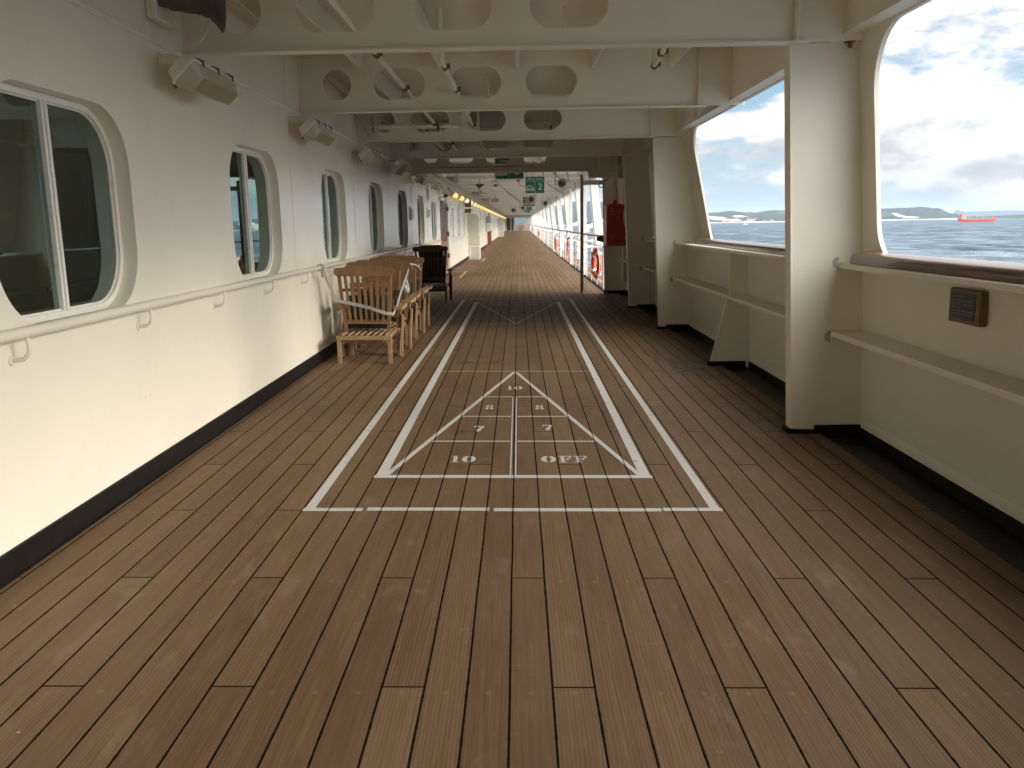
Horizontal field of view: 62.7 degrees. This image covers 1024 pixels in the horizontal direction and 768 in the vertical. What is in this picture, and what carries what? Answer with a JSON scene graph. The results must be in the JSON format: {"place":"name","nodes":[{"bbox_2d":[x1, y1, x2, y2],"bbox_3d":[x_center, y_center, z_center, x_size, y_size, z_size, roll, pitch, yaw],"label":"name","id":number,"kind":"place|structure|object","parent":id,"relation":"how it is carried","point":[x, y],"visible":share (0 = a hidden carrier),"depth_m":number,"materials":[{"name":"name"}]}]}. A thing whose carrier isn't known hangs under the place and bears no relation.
{"place":"outdoors","nodes":[
{"label":"outdoors","id":0,"kind":"place"},
{"bbox_2d":[0,231,1023,767],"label":"deck","id":1,"kind":"structure","parent":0,"point":[228,601],"depth_m":3.60,"materials":[{"name":"brown wood"}]},
{"bbox_2d":[0,0,504,589],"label":"deckhouse wall","id":2,"kind":"structure","parent":1,"relation":"on","point":[130,174],"depth_m":5.16,"materials":[{"name":"beige paint"}]},
{"bbox_2d":[0,82,122,322],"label":"window","id":3,"kind":"structure","parent":2,"relation":"in","point":[61,247],"depth_m":4.34,"materials":[{"name":"glass"}]},
{"bbox_2d":[144,0,179,30],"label":"junction box","id":4,"kind":"object","parent":2,"relation":"attached to","point":[156,13],"visible":0.75,"depth_m":5.29,"materials":[{"name":"beige paint"}]},
{"bbox_2d":[157,0,225,45],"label":"horn speaker","id":5,"kind":"object","parent":2,"relation":"attached to","point":[213,11],"visible":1,"depth_m":5.25},
{"bbox_2d":[158,53,237,104],"bbox_3d":[-2.103,-2.045,5.633,0.326,0.259,0.812,-1,11,1],"label":"wall lamp","id":6,"kind":"object","parent":2,"relation":"attached to","point":[198,76],"visible":1,"depth_m":5.39,"materials":[{"name":"paint"}]},
{"bbox_2d":[0,240,441,365],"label":"wall handrail","id":7,"kind":"object","parent":2,"relation":"attached to","point":[19,333],"depth_m":4.98,"materials":[{"name":"white metal"}]},
{"bbox_2d":[316,263,420,314],"bbox_3d":[-1.409,-1.309,10.763,0.733,0.610,3.211,2,11,15],"label":"tie strap","id":8,"kind":"object","parent":7,"relation":"attached to","point":[405,288],"visible":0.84,"depth_m":9.56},
{"bbox_2d":[65,0,412,171],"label":"wall conduit","id":9,"kind":"object","parent":2,"relation":"attached to","point":[104,16],"depth_m":5.28,"materials":[{"name":"white metal"}]},
{"bbox_2d":[230,146,273,279],"bbox_3d":[-2.333,-1.498,7.423,0.046,1.123,1.398,-1,11,1],"label":"window","id":10,"kind":"structure","parent":2,"relation":"in","point":[249,180],"depth_m":7.53,"materials":[{"name":"glass"}]},
{"bbox_2d":[290,116,334,145],"bbox_3d":[-2.080,-2.641,8.766,0.326,0.259,0.812,-1,11,1],"label":"wall lamp","id":11,"kind":"object","parent":2,"relation":"attached to","point":[316,131],"visible":1,"depth_m":8.52,"materials":[{"name":"beige paint"}]},
{"bbox_2d":[321,171,340,262],"bbox_3d":[-2.310,-2.089,10.527,0.046,1.123,1.398,-1,11,1],"label":"window","id":12,"kind":"structure","parent":2,"relation":"in","point":[329,188],"depth_m":10.78,"materials":[{"name":"glass"}]},
{"bbox_2d":[352,145,381,165],"bbox_3d":[-2.057,-3.237,11.900,0.326,0.259,0.812,-1,11,1],"label":"wall lamp","id":13,"kind":"object","parent":2,"relation":"attached to","point":[369,155],"visible":1,"depth_m":11.61,"materials":[{"name":"beige paint"}]},
{"bbox_2d":[354,113,384,139],"bbox_3d":[-1.999,-3.659,11.819,0.434,0.430,0.073,-1,11,1],"label":"cable bundle","id":14,"kind":"object","parent":2,"relation":"attached to","point":[361,122],"visible":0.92,"depth_m":11.82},
{"bbox_2d":[369,183,378,252],"bbox_3d":[-2.287,-2.679,13.632,0.046,1.123,1.398,-1,11,1],"label":"window","id":15,"kind":"structure","parent":2,"relation":"in","point":[373,200],"depth_m":13.98,"materials":[{"name":"glass"}]},
{"bbox_2d":[387,161,409,177],"bbox_3d":[-2.033,-3.834,15.034,0.326,0.259,0.812,-1,11,1],"label":"wall lamp","id":16,"kind":"object","parent":2,"relation":"attached to","point":[398,169],"visible":1,"depth_m":14.72,"materials":[{"name":"beige paint"}]},
{"bbox_2d":[398,191,403,247],"bbox_3d":[-2.264,-3.270,16.736,0.046,1.123,1.398,-1,11,1],"label":"window","id":17,"kind":"structure","parent":2,"relation":"in","point":[400,203],"depth_m":17.17,"materials":[{"name":"glass"}]},
{"bbox_2d":[410,207,413,220],"bbox_3d":[-2.142,-3.643,18.003,0.034,0.280,0.420,-1,11,1],"label":"wall notice","id":18,"kind":"object","parent":2,"relation":"attached to","point":[411,213],"depth_m":17.89,"materials":[{"name":"white paint"}]},
{"bbox_2d":[410,172,427,185],"bbox_3d":[-2.010,-4.430,18.167,0.326,0.259,0.812,-1,11,1],"label":"wall lamp","id":19,"kind":"object","parent":2,"relation":"attached to","point":[420,179],"visible":1,"depth_m":17.85,"materials":[{"name":"beige paint"}]},
{"bbox_2d":[417,197,420,242],"bbox_3d":[-2.241,-3.861,19.840,0.046,1.123,1.398,-1,11,1],"label":"window","id":20,"kind":"structure","parent":2,"relation":"in","point":[418,201],"depth_m":20.39,"materials":[{"name":"glass"}]},
{"bbox_2d":[426,187,429,201],"bbox_3d":[-2.126,-4.789,21.245,0.034,0.340,0.450,-1,11,1],"label":"wall notice","id":21,"kind":"object","parent":2,"relation":"attached to","point":[427,194],"depth_m":21.05,"materials":[{"name":"white paint"}]},
{"bbox_2d":[431,200,435,241],"bbox_3d":[-2.147,-4.453,22.943,0.046,1.123,1.398,-1,11,1],"label":"window","id":22,"kind":"structure","parent":2,"relation":"in","point":[433,208],"depth_m":22.98,"materials":[{"name":"glass"}]},
{"bbox_2d":[427,180,440,190],"bbox_3d":[-1.986,-5.027,21.301,0.326,0.259,0.812,-1,11,1],"label":"wall lamp","id":23,"kind":"object","parent":2,"relation":"attached to","point":[434,185],"visible":0.85,"depth_m":20.97,"materials":[{"name":"beige paint"}]},
{"bbox_2d":[439,196,449,271],"bbox_3d":[-2.070,-4.616,26.113,0.240,2.360,3.100,-1,11,1],"label":"door","id":24,"kind":"structure","parent":2,"relation":"in","point":[443,200],"depth_m":26.26,"materials":[{"name":"brown wood"}]},
{"bbox_2d":[441,186,450,194],"bbox_3d":[-1.963,-5.623,24.435,0.326,0.259,0.812,-1,11,1],"label":"wall lamp","id":25,"kind":"object","parent":2,"relation":"attached to","point":[445,190],"visible":0.78,"depth_m":24.10,"materials":[{"name":"white metal"}]},
{"bbox_2d":[450,206,453,239],"bbox_3d":[-2.092,-5.583,29.136,0.062,1.146,1.398,-1,11,1],"label":"window","id":26,"kind":"structure","parent":2,"relation":"in","point":[451,207],"depth_m":29.59,"materials":[{"name":"paint"}]},
{"bbox_2d":[450,191,457,197],"bbox_3d":[-1.940,-6.219,27.568,0.326,0.259,0.812,-1,11,1],"label":"wall lamp","id":27,"kind":"object","parent":2,"relation":"attached to","point":[453,194],"visible":0.83,"depth_m":27.21,"materials":[{"name":"glass"}]},
{"bbox_2d":[457,207,459,235],"bbox_3d":[-2.069,-6.173,32.240,0.062,1.146,1.398,-1,11,1],"label":"window","id":28,"kind":"structure","parent":2,"relation":"in","point":[458,213],"depth_m":32.58,"materials":[{"name":"paint"}]},
{"bbox_2d":[462,209,464,234],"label":"window","id":29,"kind":"structure","parent":2,"relation":"in","point":[463,210],"depth_m":35.71,"materials":[{"name":"paint"}]},
{"bbox_2d":[421,174,506,216],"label":"cable ladder","id":30,"kind":"object","parent":2,"relation":"attached to","point":[445,181],"visible":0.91,"depth_m":27.70,"materials":[{"name":"beige metal"}]},
{"bbox_2d":[238,0,690,150],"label":"deckhead","id":31,"kind":"object","parent":2,"relation":"on","point":[320,16],"visible":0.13,"depth_m":7.79,"materials":[{"name":"paint"}]},
{"bbox_2d":[325,73,349,94],"bbox_3d":[-2.106,-3.657,10.365,0.104,0.056,2.700,-1,11,1],"label":"cable run","id":32,"kind":"object","parent":31,"relation":"attached to","point":[333,80],"visible":0.38,"depth_m":10.04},
{"bbox_2d":[375,113,392,124],"bbox_3d":[-2.082,-4.256,13.508,0.104,0.056,2.700,-1,11,1],"label":"cable run","id":33,"kind":"object","parent":31,"relation":"attached to","point":[385,121],"visible":0.36,"depth_m":13.62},
{"bbox_2d":[477,111,504,130],"bbox_3d":[-0.241,-4.253,13.750,0.640,0.365,0.600,-1,11,1],"label":"light box","id":34,"kind":"object","parent":31,"relation":"attached to","point":[490,120],"visible":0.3,"depth_m":13.50,"materials":[{"name":"grey metal"}]},
{"bbox_2d":[411,140,623,177],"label":"deck beam","id":35,"kind":"structure","parent":31,"relation":"attached to","point":[550,164],"depth_m":18.28,"materials":[{"name":"beige metal"}]},
{"bbox_2d":[441,165,531,167],"bbox_3d":[-0.650,-4.765,18.236,2.266,0.131,0.014,-1,11,1],"label":"beam conduit","id":36,"kind":"object","parent":35,"relation":"attached to","point":[486,166],"visible":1,"depth_m":18.24,"materials":[{"name":"metal"}]},
{"bbox_2d":[356,94,682,151],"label":"deck beam","id":37,"kind":"structure","parent":31,"relation":"attached to","point":[616,123],"depth_m":11.97,"materials":[{"name":"beige metal"}]},
{"bbox_2d":[371,112,466,132],"bbox_3d":[-1.302,-3.728,11.879,1.352,0.307,0.127,-1,11,1],"label":"pipe","id":38,"kind":"object","parent":37,"relation":"attached to","point":[420,126],"visible":0.81,"depth_m":11.85,"materials":[{"name":"beige metal"}]},
{"bbox_2d":[297,46,744,124],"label":"deck beam","id":39,"kind":"structure","parent":31,"relation":"attached to","point":[630,78],"depth_m":8.81,"materials":[{"name":"beige metal"}]},
{"bbox_2d":[327,0,463,158],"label":"pipe","id":40,"kind":"object","parent":39,"relation":"attached to","point":[337,7],"visible":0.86,"depth_m":7.17,"materials":[{"name":"beige metal"}]},
{"bbox_2d":[437,8,489,158],"bbox_3d":[-0.536,-3.917,12.407,0.080,0.427,11.168,-1,11,1],"label":"pipe","id":41,"kind":"object","parent":39,"relation":"attached to","point":[445,67],"visible":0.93,"depth_m":7.39,"materials":[{"name":"beige metal"}]},
{"bbox_2d":[180,0,862,58],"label":"deck beam","id":42,"kind":"structure","parent":31,"relation":"attached to","point":[395,26],"depth_m":5.74,"materials":[{"name":"beige metal"}]},
{"bbox_2d":[549,110,552,129],"bbox_3d":[0.627,-4.257,13.539,0.058,0.316,0.060,-1,11,1],"label":"sprinkler","id":43,"kind":"object","parent":31,"relation":"hanging from","point":[550,120],"visible":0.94,"depth_m":13.53,"materials":[{"name":"beige metal"}]},
{"bbox_2d":[651,48,668,69],"bbox_3d":[1.215,-2.871,6.901,0.088,0.483,1.298,0,11,6],"label":"pipe","id":44,"kind":"object","parent":31,"relation":"attached to","point":[659,54],"visible":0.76,"depth_m":7.13,"materials":[{"name":"beige metal"}]},
{"bbox_2d":[465,200,470,212],"bbox_3d":[-1.899,-7.679,36.422,0.260,0.520,0.200,-1,11,1],"label":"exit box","id":45,"kind":"object","parent":2,"relation":"attached to","point":[468,204],"visible":0.88,"depth_m":36.32,"materials":[{"name":"brown plastic"}]},
{"bbox_2d":[450,228,498,241],"bbox_3d":[-1.783,-11.044,60.870,0.132,0.165,66.540,-1,11,1],"label":"wall handrail","id":46,"kind":"object","parent":2,"relation":"attached to","point":[466,235],"depth_m":32.76,"materials":[{"name":"white metal"}]},
{"bbox_2d":[486,214,490,231],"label":"wall box","id":47,"kind":"object","parent":2,"relation":"attached to","point":[488,219],"visible":0.95,"depth_m":60.61,"materials":[{"name":"grey metal"}]},
{"bbox_2d":[487,231,491,244],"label":"open door","id":48,"kind":"structure","parent":2,"relation":"attached to","point":[489,237],"depth_m":62.07,"materials":[{"name":"brown wood"}]},
{"bbox_2d":[424,148,587,214],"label":"deckhead","id":49,"kind":"object","parent":2,"relation":"attached to","point":[514,188],"visible":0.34,"depth_m":33.83,"materials":[{"name":"white paint"}]},
{"bbox_2d":[446,174,458,184],"bbox_3d":[-1.754,-5.946,24.291,0.412,0.389,0.299,-1,11,1],"label":"horn speaker","id":50,"kind":"object","parent":49,"relation":"attached to","point":[455,179],"visible":0.86,"depth_m":24.33},
{"bbox_2d":[472,188,481,197],"bbox_3d":[-1.422,-7.684,33.832,0.412,0.389,0.299,-1,11,1],"label":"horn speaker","id":51,"kind":"object","parent":49,"relation":"attached to","point":[479,193],"visible":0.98,"depth_m":33.88},
{"bbox_2d":[491,195,498,202],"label":"fitting box","id":52,"kind":"object","parent":49,"relation":"hanging from","point":[494,199],"visible":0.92,"depth_m":43.84,"materials":[{"name":"grey metal"}]},
{"bbox_2d":[494,157,523,179],"bbox_3d":[-0.063,-5.056,19.648,0.700,0.545,0.109,-1,11,1],"label":"station sign","id":53,"kind":"object","parent":49,"relation":"hanging from","point":[508,176],"visible":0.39,"depth_m":19.63,"materials":[{"name":"green plastic"}]},
{"bbox_2d":[522,193,534,206],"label":"station sign","id":54,"kind":"object","parent":49,"relation":"hanging from","point":[525,202],"visible":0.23,"depth_m":43.02,"materials":[{"name":"green paint"}]},
{"bbox_2d":[526,194,536,204],"bbox_3d":[0.905,-8.689,39.091,0.483,0.724,0.407,3,12,20],"label":"searchlight","id":55,"kind":"object","parent":49,"relation":"hanging from","point":[532,199],"visible":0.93,"depth_m":38.95,"materials":[{"name":"grey metal"}]},
{"bbox_2d":[525,172,544,193],"bbox_3d":[0.651,-5.795,23.981,0.580,0.735,0.109,-1,11,1],"label":"station sign","id":56,"kind":"object","parent":49,"relation":"hanging from","point":[534,184],"visible":1,"depth_m":23.95,"materials":[{"name":"green paint"}]},
{"bbox_2d":[542,196,548,206],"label":"searchlight","id":57,"kind":"object","parent":49,"relation":"hanging from","point":[545,203],"visible":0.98,"depth_m":48.75,"materials":[{"name":"grey metal"}]},
{"bbox_2d":[554,172,568,190],"bbox_3d":[1.500,-6.089,25.126,0.428,0.633,0.405,3,11,19],"label":"searchlight","id":58,"kind":"object","parent":49,"relation":"hanging from","point":[562,185],"visible":0.96,"depth_m":25.00,"materials":[{"name":"grey metal"}]},
{"bbox_2d":[389,121,648,166],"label":"deck beam","id":59,"kind":"structure","parent":2,"relation":"attached to","point":[568,147],"depth_m":15.12,"materials":[{"name":"beige metal"}]},
{"bbox_2d":[505,215,533,230],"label":"end bulkhead","id":60,"kind":"object","parent":2,"relation":"attached to","point":[510,225],"visible":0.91,"depth_m":143.10,"materials":[{"name":"grey paint"}]},
{"bbox_2d":[507,218,513,229],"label":"door","id":61,"kind":"structure","parent":60,"relation":"in","point":[508,219],"depth_m":143.11,"materials":[{"name":"brown"}]},
{"bbox_2d":[333,265,406,363],"bbox_3d":[-1.663,-0.842,9.793,0.800,1.097,0.810,0,11,0],"label":"deck chair","id":62,"kind":"object","parent":1,"relation":"on","point":[356,318],"visible":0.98,"depth_m":9.58,"materials":[{"name":"brown wood"}]},
{"bbox_2d":[346,260,415,355],"bbox_3d":[-1.635,-0.971,10.384,0.800,1.130,0.810,0,11,2],"label":"deck chair","id":63,"kind":"object","parent":1,"relation":"on","point":[398,267],"visible":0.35,"depth_m":10.12,"materials":[{"name":"brown wood"}]},
{"bbox_2d":[363,260,420,344],"bbox_3d":[-1.661,-1.124,11.276,0.800,1.097,0.810,0,11,-1],"label":"deck chair","id":64,"kind":"object","parent":1,"relation":"on","point":[406,266],"visible":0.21,"depth_m":11.07,"materials":[{"name":"brown wood"}]},
{"bbox_2d":[369,256,428,337],"bbox_3d":[-1.623,-1.255,11.908,0.800,1.119,0.810,0,11,1],"label":"deck chair","id":65,"kind":"object","parent":1,"relation":"on","point":[422,291],"visible":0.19,"depth_m":11.64,"materials":[{"name":"brown wood"}]},
{"bbox_2d":[390,255,432,330],"bbox_3d":[-1.634,-1.403,12.740,0.800,1.097,0.810,0,11,0],"label":"deck chair","id":66,"kind":"object","parent":1,"relation":"on","point":[419,279],"visible":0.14,"depth_m":12.59,"materials":[{"name":"brown wood"}]},
{"bbox_2d":[413,245,453,302],"bbox_3d":[-1.618,-2.258,17.117,0.832,1.141,0.810,-1,11,1],"label":"deck chair","id":67,"kind":"object","parent":1,"relation":"on","point":[434,268],"visible":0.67,"depth_m":16.94,"materials":[{"name":"brown wood"}]},
{"bbox_2d":[467,213,480,259],"bbox_3d":[-1.717,-6.612,37.699,0.568,2.060,0.948,-1,11,1],"label":"wind screen","id":68,"kind":"object","parent":1,"relation":"on","point":[474,249],"visible":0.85,"depth_m":38.11,"materials":[{"name":"beige"}]},
{"bbox_2d":[498,218,503,236],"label":"wind screen","id":69,"kind":"object","parent":1,"relation":"on","point":[500,229],"visible":0.86,"depth_m":94.35,"materials":[{"name":"beige"}]},
{"bbox_2d":[302,299,722,510],"bbox_3d":[0.050,-0.546,11.149,2.314,0.035,13.311,-1,11,1],"label":"shuffleboard court","id":70,"kind":"object","parent":1,"relation":"on","point":[386,471],"visible":1,"depth_m":6.06,"materials":[{"name":"white paint"}]},
{"bbox_2d":[534,210,539,235],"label":"side post","id":71,"kind":"object","parent":1,"relation":"on","point":[538,220],"visible":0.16,"depth_m":95.25,"materials":[{"name":"grey metal"}]},
{"bbox_2d":[537,209,542,229],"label":"side post","id":72,"kind":"object","parent":1,"relation":"on","point":[541,218],"visible":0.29,"depth_m":84.42,"materials":[{"name":"grey metal"}]},
{"bbox_2d":[539,207,546,240],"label":"side post","id":73,"kind":"object","parent":1,"relation":"on","point":[540,221],"visible":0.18,"depth_m":74.62,"materials":[{"name":"grey metal"}]},
{"bbox_2d":[540,203,551,243],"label":"side post","id":74,"kind":"object","parent":1,"relation":"on","point":[550,230],"visible":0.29,"depth_m":64.78,"materials":[{"name":"grey metal"}]},
{"bbox_2d":[547,201,556,246],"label":"side post","id":75,"kind":"object","parent":1,"relation":"on","point":[551,206],"visible":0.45,"depth_m":55.92,"materials":[{"name":"grey metal"}]},
{"bbox_2d":[549,196,564,251],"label":"side post","id":76,"kind":"object","parent":1,"relation":"on","point":[554,198],"visible":0.75,"depth_m":46.87,"materials":[{"name":"grey metal"}]},
{"bbox_2d":[553,189,573,256],"bbox_3d":[2.408,-7.529,39.324,0.970,3.122,0.210,-1,11,1],"label":"side post","id":77,"kind":"object","parent":1,"relation":"on","point":[566,204],"visible":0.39,"depth_m":39.21,"materials":[{"name":"grey metal"}]},
{"bbox_2d":[530,224,603,290],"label":"deck railing","id":78,"kind":"object","parent":1,"relation":"on","point":[597,284],"visible":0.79,"depth_m":29.84,"materials":[{"name":"white metal"}]},
{"bbox_2d":[554,234,557,251],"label":"lifebuoy","id":79,"kind":"object","parent":78,"relation":"attached to","point":[555,243],"visible":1,"depth_m":42.14,"materials":[{"name":"red"}]},
{"bbox_2d":[591,245,601,281],"bbox_3d":[2.046,-2.925,20.398,0.158,0.878,0.878,-2,11,-7],"label":"lifebuoy","id":80,"kind":"object","parent":78,"relation":"attached to","point":[595,254],"visible":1,"depth_m":20.22,"materials":[{"name":"red"}]},
{"bbox_2d":[533,231,602,281],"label":"deck edge","id":81,"kind":"object","parent":1,"relation":"attached to","point":[588,267],"visible":0.26,"depth_m":36.26,"materials":[{"name":"white metal"}]},
{"bbox_2d":[569,182,579,264],"bbox_3d":[2.351,-6.071,31.662,0.970,3.122,0.210,-1,11,1],"label":"side post","id":82,"kind":"object","parent":1,"relation":"on","point":[575,186],"visible":0.43,"depth_m":31.54,"materials":[{"name":"grey metal"}]},
{"bbox_2d":[459,326,703,373],"bbox_3d":[0.744,-0.506,10.937,2.758,0.041,4.303,-1,11,1],"label":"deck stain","id":83,"kind":"object","parent":1,"relation":"on","point":[671,362],"visible":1,"depth_m":9.43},
{"bbox_2d":[576,172,602,274],"bbox_3d":[2.303,-4.838,25.178,0.970,3.122,0.210,-1,11,1],"label":"side post","id":84,"kind":"object","parent":1,"relation":"on","point":[596,211],"visible":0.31,"depth_m":25.13,"materials":[{"name":"white metal"}]},
{"bbox_2d":[580,175,601,292],"bbox_3d":[1.795,-3.357,18.893,0.550,2.620,0.100,-1,11,1],"label":"thin post","id":85,"kind":"object","parent":1,"relation":"on","point":[589,182],"visible":1,"depth_m":18.82,"materials":[{"name":"grey metal"}]},
{"bbox_2d":[602,178,627,294],"bbox_3d":[2.358,-3.392,18.811,0.690,2.840,0.080,-1,11,1],"label":"end plate","id":86,"kind":"object","parent":1,"relation":"on","point":[614,283],"visible":0.27,"depth_m":18.92,"materials":[{"name":"beige metal"}]},
{"bbox_2d":[623,155,654,309],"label":"pillar","id":87,"kind":"structure","parent":1,"relation":"on","point":[639,249],"depth_m":15.53,"materials":[{"name":"beige metal"}]},
{"bbox_2d":[652,137,700,330],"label":"pillar","id":88,"kind":"structure","parent":1,"relation":"on","point":[675,218],"depth_m":12.37,"materials":[{"name":"beige metal"}]},
{"bbox_2d":[673,41,863,391],"bbox_3d":[2.438,-1.865,9.192,0.574,3.450,6.425,-1,11,2],"label":"bulwark","id":89,"kind":"object","parent":1,"relation":"on","point":[737,304],"visible":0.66,"depth_m":9.21,"materials":[{"name":"paint"}]},
{"bbox_2d":[782,42,861,437],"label":"pillar","id":90,"kind":"structure","parent":1,"relation":"on","point":[823,232],"depth_m":6.07,"materials":[{"name":"beige metal"}]},
{"bbox_2d":[844,40,855,47],"bbox_3d":[2.325,-2.338,5.788,0.060,0.045,0.060,-1,11,1],"label":"bolt lug","id":91,"kind":"object","parent":90,"relation":"attached to","point":[850,43],"visible":1,"depth_m":5.77,"materials":[{"name":"white metal"}]},
{"bbox_2d":[622,295,1023,573],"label":"gutter","id":92,"kind":"object","parent":1,"relation":"on","point":[999,541],"visible":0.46,"depth_m":5.10,"materials":[{"name":"black paint"}]},
{"bbox_2d":[621,154,654,262],"bbox_3d":[2.623,-3.373,17.109,0.550,3.450,3.286,-1,11,1],"label":"bulwark","id":93,"kind":"object","parent":92,"relation":"on","point":[651,193],"visible":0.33,"depth_m":16.05,"materials":[{"name":"paint"}]},
{"bbox_2d":[604,200,625,245],"bbox_3d":[2.300,-3.528,18.405,0.515,0.980,0.428,-1,11,1],"label":"hose locker","id":94,"kind":"object","parent":93,"relation":"attached to","point":[614,231],"visible":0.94,"depth_m":18.22,"materials":[{"name":"red metal"}]},
{"bbox_2d":[596,156,627,281],"bbox_3d":[2.191,-3.779,18.474,0.740,3.050,0.158,-3,11,-11],"label":"pipe","id":95,"kind":"object","parent":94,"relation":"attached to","point":[602,169],"visible":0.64,"depth_m":18.43,"materials":[{"name":"beige metal"}]},
{"bbox_2d":[642,136,694,310],"bbox_3d":[2.599,-2.766,13.917,0.550,3.450,3.186,-1,11,1],"label":"bulwark","id":96,"kind":"object","parent":92,"relation":"on","point":[647,144],"visible":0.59,"depth_m":15.04,"materials":[{"name":"paint"}]},
{"bbox_2d":[831,0,1023,540],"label":"bulwark","id":97,"kind":"object","parent":92,"relation":"on","point":[942,401],"visible":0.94,"depth_m":5.07,"materials":[{"name":"paint"}]},
{"bbox_2d":[948,287,988,326],"bbox_3d":[2.516,-0.428,4.644,0.050,0.190,0.330,-1,11,1],"label":"plaque","id":98,"kind":"object","parent":97,"relation":"attached to","point":[967,306],"depth_m":4.59,"materials":[{"name":"brown wood"}]},
{"bbox_2d":[638,325,1023,597],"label":"deck margin seam","id":99,"kind":"object","parent":1,"relation":"on","point":[851,470],"visible":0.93,"depth_m":5.40,"materials":[{"name":"black"}]},
{"bbox_2d":[557,217,586,249],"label":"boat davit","id":100,"kind":"object","parent":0,"point":[574,223],"visible":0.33,"depth_m":58.88,"materials":[{"name":"white paint"}]},
{"bbox_2d":[574,219,602,258],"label":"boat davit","id":101,"kind":"object","parent":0,"point":[589,227],"visible":0.38,"depth_m":43.26,"materials":[{"name":"white paint"}]},
{"bbox_2d":[551,218,956,225],"bbox_3d":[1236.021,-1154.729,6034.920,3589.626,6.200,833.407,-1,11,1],"label":"beach","id":102,"kind":"structure","parent":0,"point":[784,221],"depth_m":6083.77,"materials":[{"name":"beige sand"}]},
{"bbox_2d":[515,201,1023,224],"bbox_3d":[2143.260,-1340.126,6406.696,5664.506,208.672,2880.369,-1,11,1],"label":"hills","id":103,"kind":"structure","parent":0,"point":[904,213],"depth_m":6321.96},
{"bbox_2d":[539,218,1023,270],"bbox_3d":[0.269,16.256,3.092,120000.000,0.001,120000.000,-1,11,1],"label":"sea","id":104,"kind":"structure","parent":0,"point":[1001,240],"depth_m":762.29,"materials":[{"name":"liquid"}]},
{"bbox_2d":[958,214,996,221],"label":"cargo ship","id":105,"kind":"object","parent":104,"relation":"on","point":[962,218],"visible":0.93,"depth_m":2582.97,"materials":[{"name":"red metal"}]},
{"bbox_2d":[954,210,1023,215],"bbox_3d":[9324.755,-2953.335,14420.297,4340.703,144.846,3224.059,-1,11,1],"label":"coast","id":106,"kind":"structure","parent":104,"relation":"on","point":[993,213],"depth_m":14758.57},
{"bbox_2d":[555,0,1023,212],"label":"sky","id":107,"kind":"structure","parent":0,"point":[951,75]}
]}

